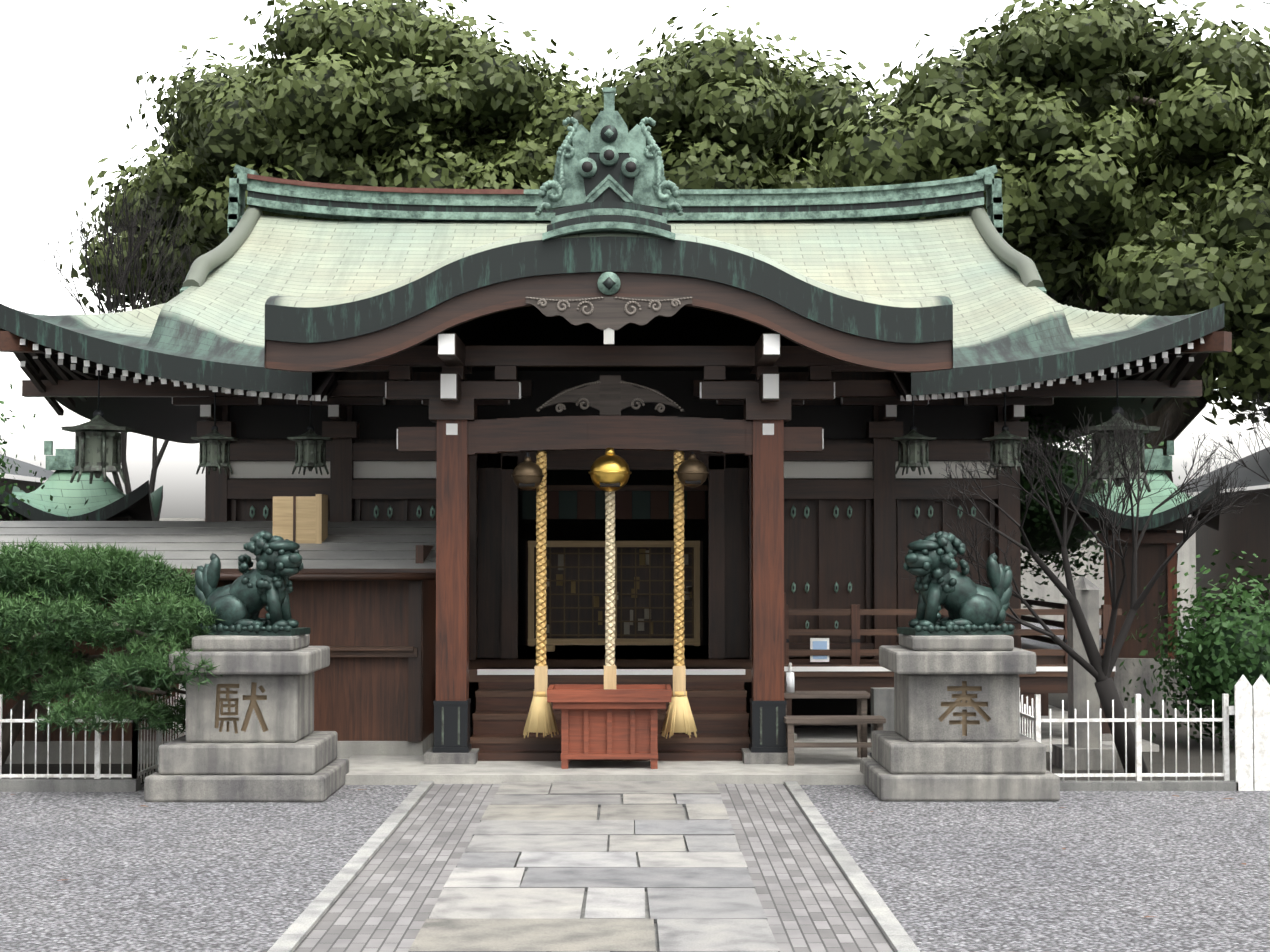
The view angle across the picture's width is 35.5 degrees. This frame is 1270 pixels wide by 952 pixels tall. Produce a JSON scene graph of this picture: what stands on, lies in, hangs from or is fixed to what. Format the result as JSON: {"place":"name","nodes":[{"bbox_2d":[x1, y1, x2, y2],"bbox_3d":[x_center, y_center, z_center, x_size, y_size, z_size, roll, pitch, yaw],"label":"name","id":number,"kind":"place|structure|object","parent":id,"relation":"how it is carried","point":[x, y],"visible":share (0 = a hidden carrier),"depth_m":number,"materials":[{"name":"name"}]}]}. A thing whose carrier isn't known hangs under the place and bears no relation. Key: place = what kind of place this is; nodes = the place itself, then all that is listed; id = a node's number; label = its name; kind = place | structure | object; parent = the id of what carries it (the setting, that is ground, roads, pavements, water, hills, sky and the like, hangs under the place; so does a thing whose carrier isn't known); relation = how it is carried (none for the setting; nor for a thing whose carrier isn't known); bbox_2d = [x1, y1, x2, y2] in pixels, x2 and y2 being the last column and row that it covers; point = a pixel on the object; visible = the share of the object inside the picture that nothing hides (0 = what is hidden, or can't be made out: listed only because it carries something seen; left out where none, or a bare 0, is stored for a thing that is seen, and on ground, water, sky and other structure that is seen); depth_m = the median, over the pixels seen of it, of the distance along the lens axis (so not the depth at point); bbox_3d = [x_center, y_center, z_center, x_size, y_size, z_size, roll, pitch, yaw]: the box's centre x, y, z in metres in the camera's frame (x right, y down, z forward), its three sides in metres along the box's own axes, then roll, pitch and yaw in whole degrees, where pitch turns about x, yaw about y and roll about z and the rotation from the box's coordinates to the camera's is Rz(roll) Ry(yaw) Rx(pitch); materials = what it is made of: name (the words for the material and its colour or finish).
{"place":"outdoors","nodes":[
{"label":"outdoors","id":0,"kind":"place"},
{"bbox_2d":[267,781,919,951],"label":"path","id":1,"kind":"structure","parent":0,"point":[612,866],"depth_m":9.93,"materials":[{"name":"stone"}]},
{"bbox_2d":[535,87,683,240],"bbox_3d":[-0.185,-2.219,14.233,1.065,1.115,0.360,0,-2,0],"label":"roof ornament","id":2,"kind":"object","parent":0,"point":[609,176],"visible":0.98,"depth_m":14.17,"materials":[{"name":"green metal"}]},
{"bbox_2d":[2,689,1253,787],"bbox_3d":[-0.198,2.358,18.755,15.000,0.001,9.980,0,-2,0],"label":"stone wall","id":3,"kind":"structure","parent":0,"point":[1055,699],"depth_m":15.55,"materials":[{"name":"grey stone"}]},
{"bbox_2d":[0,537,224,767],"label":"pine","id":4,"kind":"object","parent":3,"relation":"on","point":[43,574],"visible":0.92,"depth_m":13.83,"materials":[{"name":"green plant"}]},
{"bbox_2d":[0,382,1269,749],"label":"shrub leaves","id":5,"kind":"object","parent":3,"relation":"on","point":[1184,640],"visible":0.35,"depth_m":16.56,"materials":[{"name":"green plant"}]},
{"bbox_2d":[871,576,1116,769],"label":"stone markers","id":6,"kind":"object","parent":3,"relation":"on","point":[1082,690],"visible":0.46,"depth_m":15.09,"materials":[{"name":"stone"}]},
{"bbox_2d":[890,392,1269,772],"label":"bare tree","id":7,"kind":"object","parent":3,"relation":"on","point":[1098,668],"visible":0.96,"depth_m":14.71,"materials":[{"name":"black plant"}]},
{"bbox_2d":[1060,441,1219,717],"bbox_3d":[5.049,1.027,19.811,1.500,2.750,1.500,-1,-2,15],"label":"small shrine","id":8,"kind":"object","parent":3,"relation":"on","point":[1161,538],"visible":0.6,"depth_m":19.46,"materials":[{"name":"wood"}]},
{"bbox_2d":[1020,420,1269,706],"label":"shrubs","id":9,"kind":"object","parent":3,"relation":"on","point":[1198,659],"visible":0.17,"depth_m":20.71,"materials":[{"name":"green plant"}]},
{"bbox_2d":[0,623,1269,951],"bbox_3d":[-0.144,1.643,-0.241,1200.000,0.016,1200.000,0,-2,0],"label":"ground","id":10,"kind":"structure","parent":0,"point":[1128,871],"depth_m":10.42,"materials":[{"name":"grey gravel"}]},
{"bbox_2d":[0,441,162,520],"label":"small shrine roof","id":11,"kind":"structure","parent":10,"relation":"on","point":[108,500],"depth_m":19.43,"materials":[{"name":"metal"}]},
{"bbox_2d":[34,161,209,494],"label":"bare trees","id":12,"kind":"object","parent":10,"relation":"on","point":[110,305],"visible":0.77,"depth_m":22.64,"materials":[{"name":"black plant"}]},
{"bbox_2d":[59,140,326,313],"bbox_3d":[-6.388,-1.643,35.819,7.375,9.311,6.932,0,-2,0],"label":"tree","id":13,"kind":"object","parent":10,"relation":"on","point":[130,169],"depth_m":34.07,"materials":[{"name":"green plant"}]},
{"bbox_2d":[144,634,348,801],"bbox_3d":[-2.644,1.633,13.682,1.190,1.080,1.190,0,-2,0],"label":"pedestal","id":14,"kind":"object","parent":10,"relation":"on","point":[251,735],"visible":0.96,"depth_m":13.26,"materials":[{"name":"stone"}]},
{"bbox_2d":[192,530,310,635],"bbox_3d":[-2.662,0.733,13.709,0.819,0.721,0.396,0,-2,11],"label":"guardian lion statue","id":15,"kind":"object","parent":14,"relation":"on","point":[242,601],"visible":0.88,"depth_m":13.58,"materials":[{"name":"teal metal"}]},
{"bbox_2d":[114,0,681,295],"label":"tree","id":16,"kind":"object","parent":10,"relation":"on","point":[462,145],"depth_m":31.88,"materials":[{"name":"green plant"}]},
{"bbox_2d":[0,675,1269,791],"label":"fences","id":17,"kind":"object","parent":10,"relation":"on","point":[1252,734],"visible":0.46,"depth_m":13.73,"materials":[{"name":"metal"}]},
{"bbox_2d":[0,447,1269,628],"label":"background buildings","id":18,"kind":"structure","parent":10,"relation":"on","point":[1247,530],"depth_m":28.96,"materials":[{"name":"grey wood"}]},
{"bbox_2d":[571,6,889,188],"bbox_3d":[2.095,-2.264,34.512,7.073,10.496,8.488,0,-2,0],"label":"tree","id":19,"kind":"object","parent":10,"relation":"on","point":[698,111],"depth_m":31.65,"materials":[{"name":"green plant"}]},
{"bbox_2d":[344,704,1158,784],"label":"stone platform","id":20,"kind":"structure","parent":10,"relation":"on","point":[826,766],"depth_m":14.40,"materials":[{"name":"stone"}]},
{"bbox_2d":[0,494,435,763],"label":"lean to","id":21,"kind":"object","parent":20,"relation":"on","point":[362,597],"visible":0.48,"depth_m":15.45,"materials":[{"name":"wood"}]},
{"bbox_2d":[547,684,671,768],"bbox_3d":[-0.186,1.850,14.661,0.905,0.580,0.585,0,-2,0],"label":"offering box","id":22,"kind":"object","parent":20,"relation":"on","point":[599,721],"visible":0.98,"depth_m":14.46,"materials":[{"name":"brown wood"}]},
{"bbox_2d":[288,297,931,763],"bbox_3d":[-0.190,0.488,15.816,4.900,3.388,3.627,0,-2,0],"label":"porch","id":23,"kind":"object","parent":20,"relation":"on","point":[460,435],"visible":1,"depth_m":14.94,"materials":[{"name":"wood"}]},
{"bbox_2d":[264,232,952,372],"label":"porch roof","id":24,"kind":"structure","parent":23,"relation":"on","point":[909,335],"depth_m":14.09,"materials":[{"name":"green metal"}]},
{"bbox_2d":[511,448,708,738],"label":"bell ropes","id":25,"kind":"object","parent":23,"relation":"hanging from","point":[609,472],"visible":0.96,"depth_m":14.93,"materials":[{"name":"beige fabric"}]},
{"bbox_2d":[469,655,751,760],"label":"steps","id":26,"kind":"structure","parent":20,"relation":"on","point":[716,694],"depth_m":15.72,"materials":[{"name":"red wood"}]},
{"bbox_2d":[22,371,1201,726],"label":"shrine building","id":27,"kind":"structure","parent":20,"relation":"on","point":[856,509],"depth_m":17.65,"materials":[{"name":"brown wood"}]},
{"bbox_2d":[0,215,1223,443],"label":"roof","id":28,"kind":"structure","parent":27,"relation":"on","point":[1010,329],"depth_m":19.11,"materials":[{"name":"green metal"}]},
{"bbox_2d":[180,165,1046,293],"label":"roof ridge","id":29,"kind":"structure","parent":28,"relation":"on","point":[375,203],"depth_m":21.01,"materials":[{"name":"green metal"}]},
{"bbox_2d":[0,331,1231,415],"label":"rafters","id":30,"kind":"object","parent":28,"relation":"attached to","point":[1164,366],"visible":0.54,"depth_m":16.56,"materials":[{"name":"black wood"}]},
{"bbox_2d":[61,368,1159,492],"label":"hanging lanterns","id":31,"kind":"object","parent":30,"relation":"hanging from","point":[98,445],"visible":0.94,"depth_m":16.49,"materials":[{"name":"green metal"}]},
{"bbox_2d":[784,638,885,765],"bbox_3d":[1.468,1.756,15.695,0.765,0.855,2.070,0,-2,0],"label":"side table","id":32,"kind":"object","parent":20,"relation":"on","point":[861,719],"visible":0.81,"depth_m":14.98,"materials":[{"name":"brown wood"}]},
{"bbox_2d":[784,593,1121,740],"bbox_3d":[-0.203,1.749,20.505,8.590,1.240,7.728,0,-2,0],"label":"veranda","id":33,"kind":"object","parent":20,"relation":"on","point":[855,672],"visible":0.15,"depth_m":16.70,"materials":[{"name":"brown wood"}]},
{"bbox_2d":[860,634,1059,800],"bbox_3d":[2.216,1.635,13.726,1.190,1.080,1.190,0,-2,0],"label":"pedestal","id":34,"kind":"object","parent":10,"relation":"on","point":[955,734],"visible":0.96,"depth_m":13.28,"materials":[{"name":"stone"}]},
{"bbox_2d":[897,531,1014,635],"bbox_3d":[2.231,0.738,13.764,0.820,0.715,0.413,0,-2,-12],"label":"guardian lion statue","id":35,"kind":"object","parent":34,"relation":"on","point":[964,600],"visible":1,"depth_m":13.63,"materials":[{"name":"teal metal"}]},
{"bbox_2d":[780,0,1269,562],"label":"tree","id":36,"kind":"object","parent":10,"relation":"on","point":[1052,231],"depth_m":27.74,"materials":[{"name":"green plant"}]},
{"bbox_2d":[1070,102,1269,443],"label":"tree","id":37,"kind":"object","parent":10,"relation":"on","point":[1132,291],"depth_m":26.15,"materials":[{"name":"green plant"}]},
{"bbox_2d":[0,0,1269,517],"label":"sky","id":38,"kind":"structure","parent":0,"point":[69,89],"materials":[{"name":"white"}]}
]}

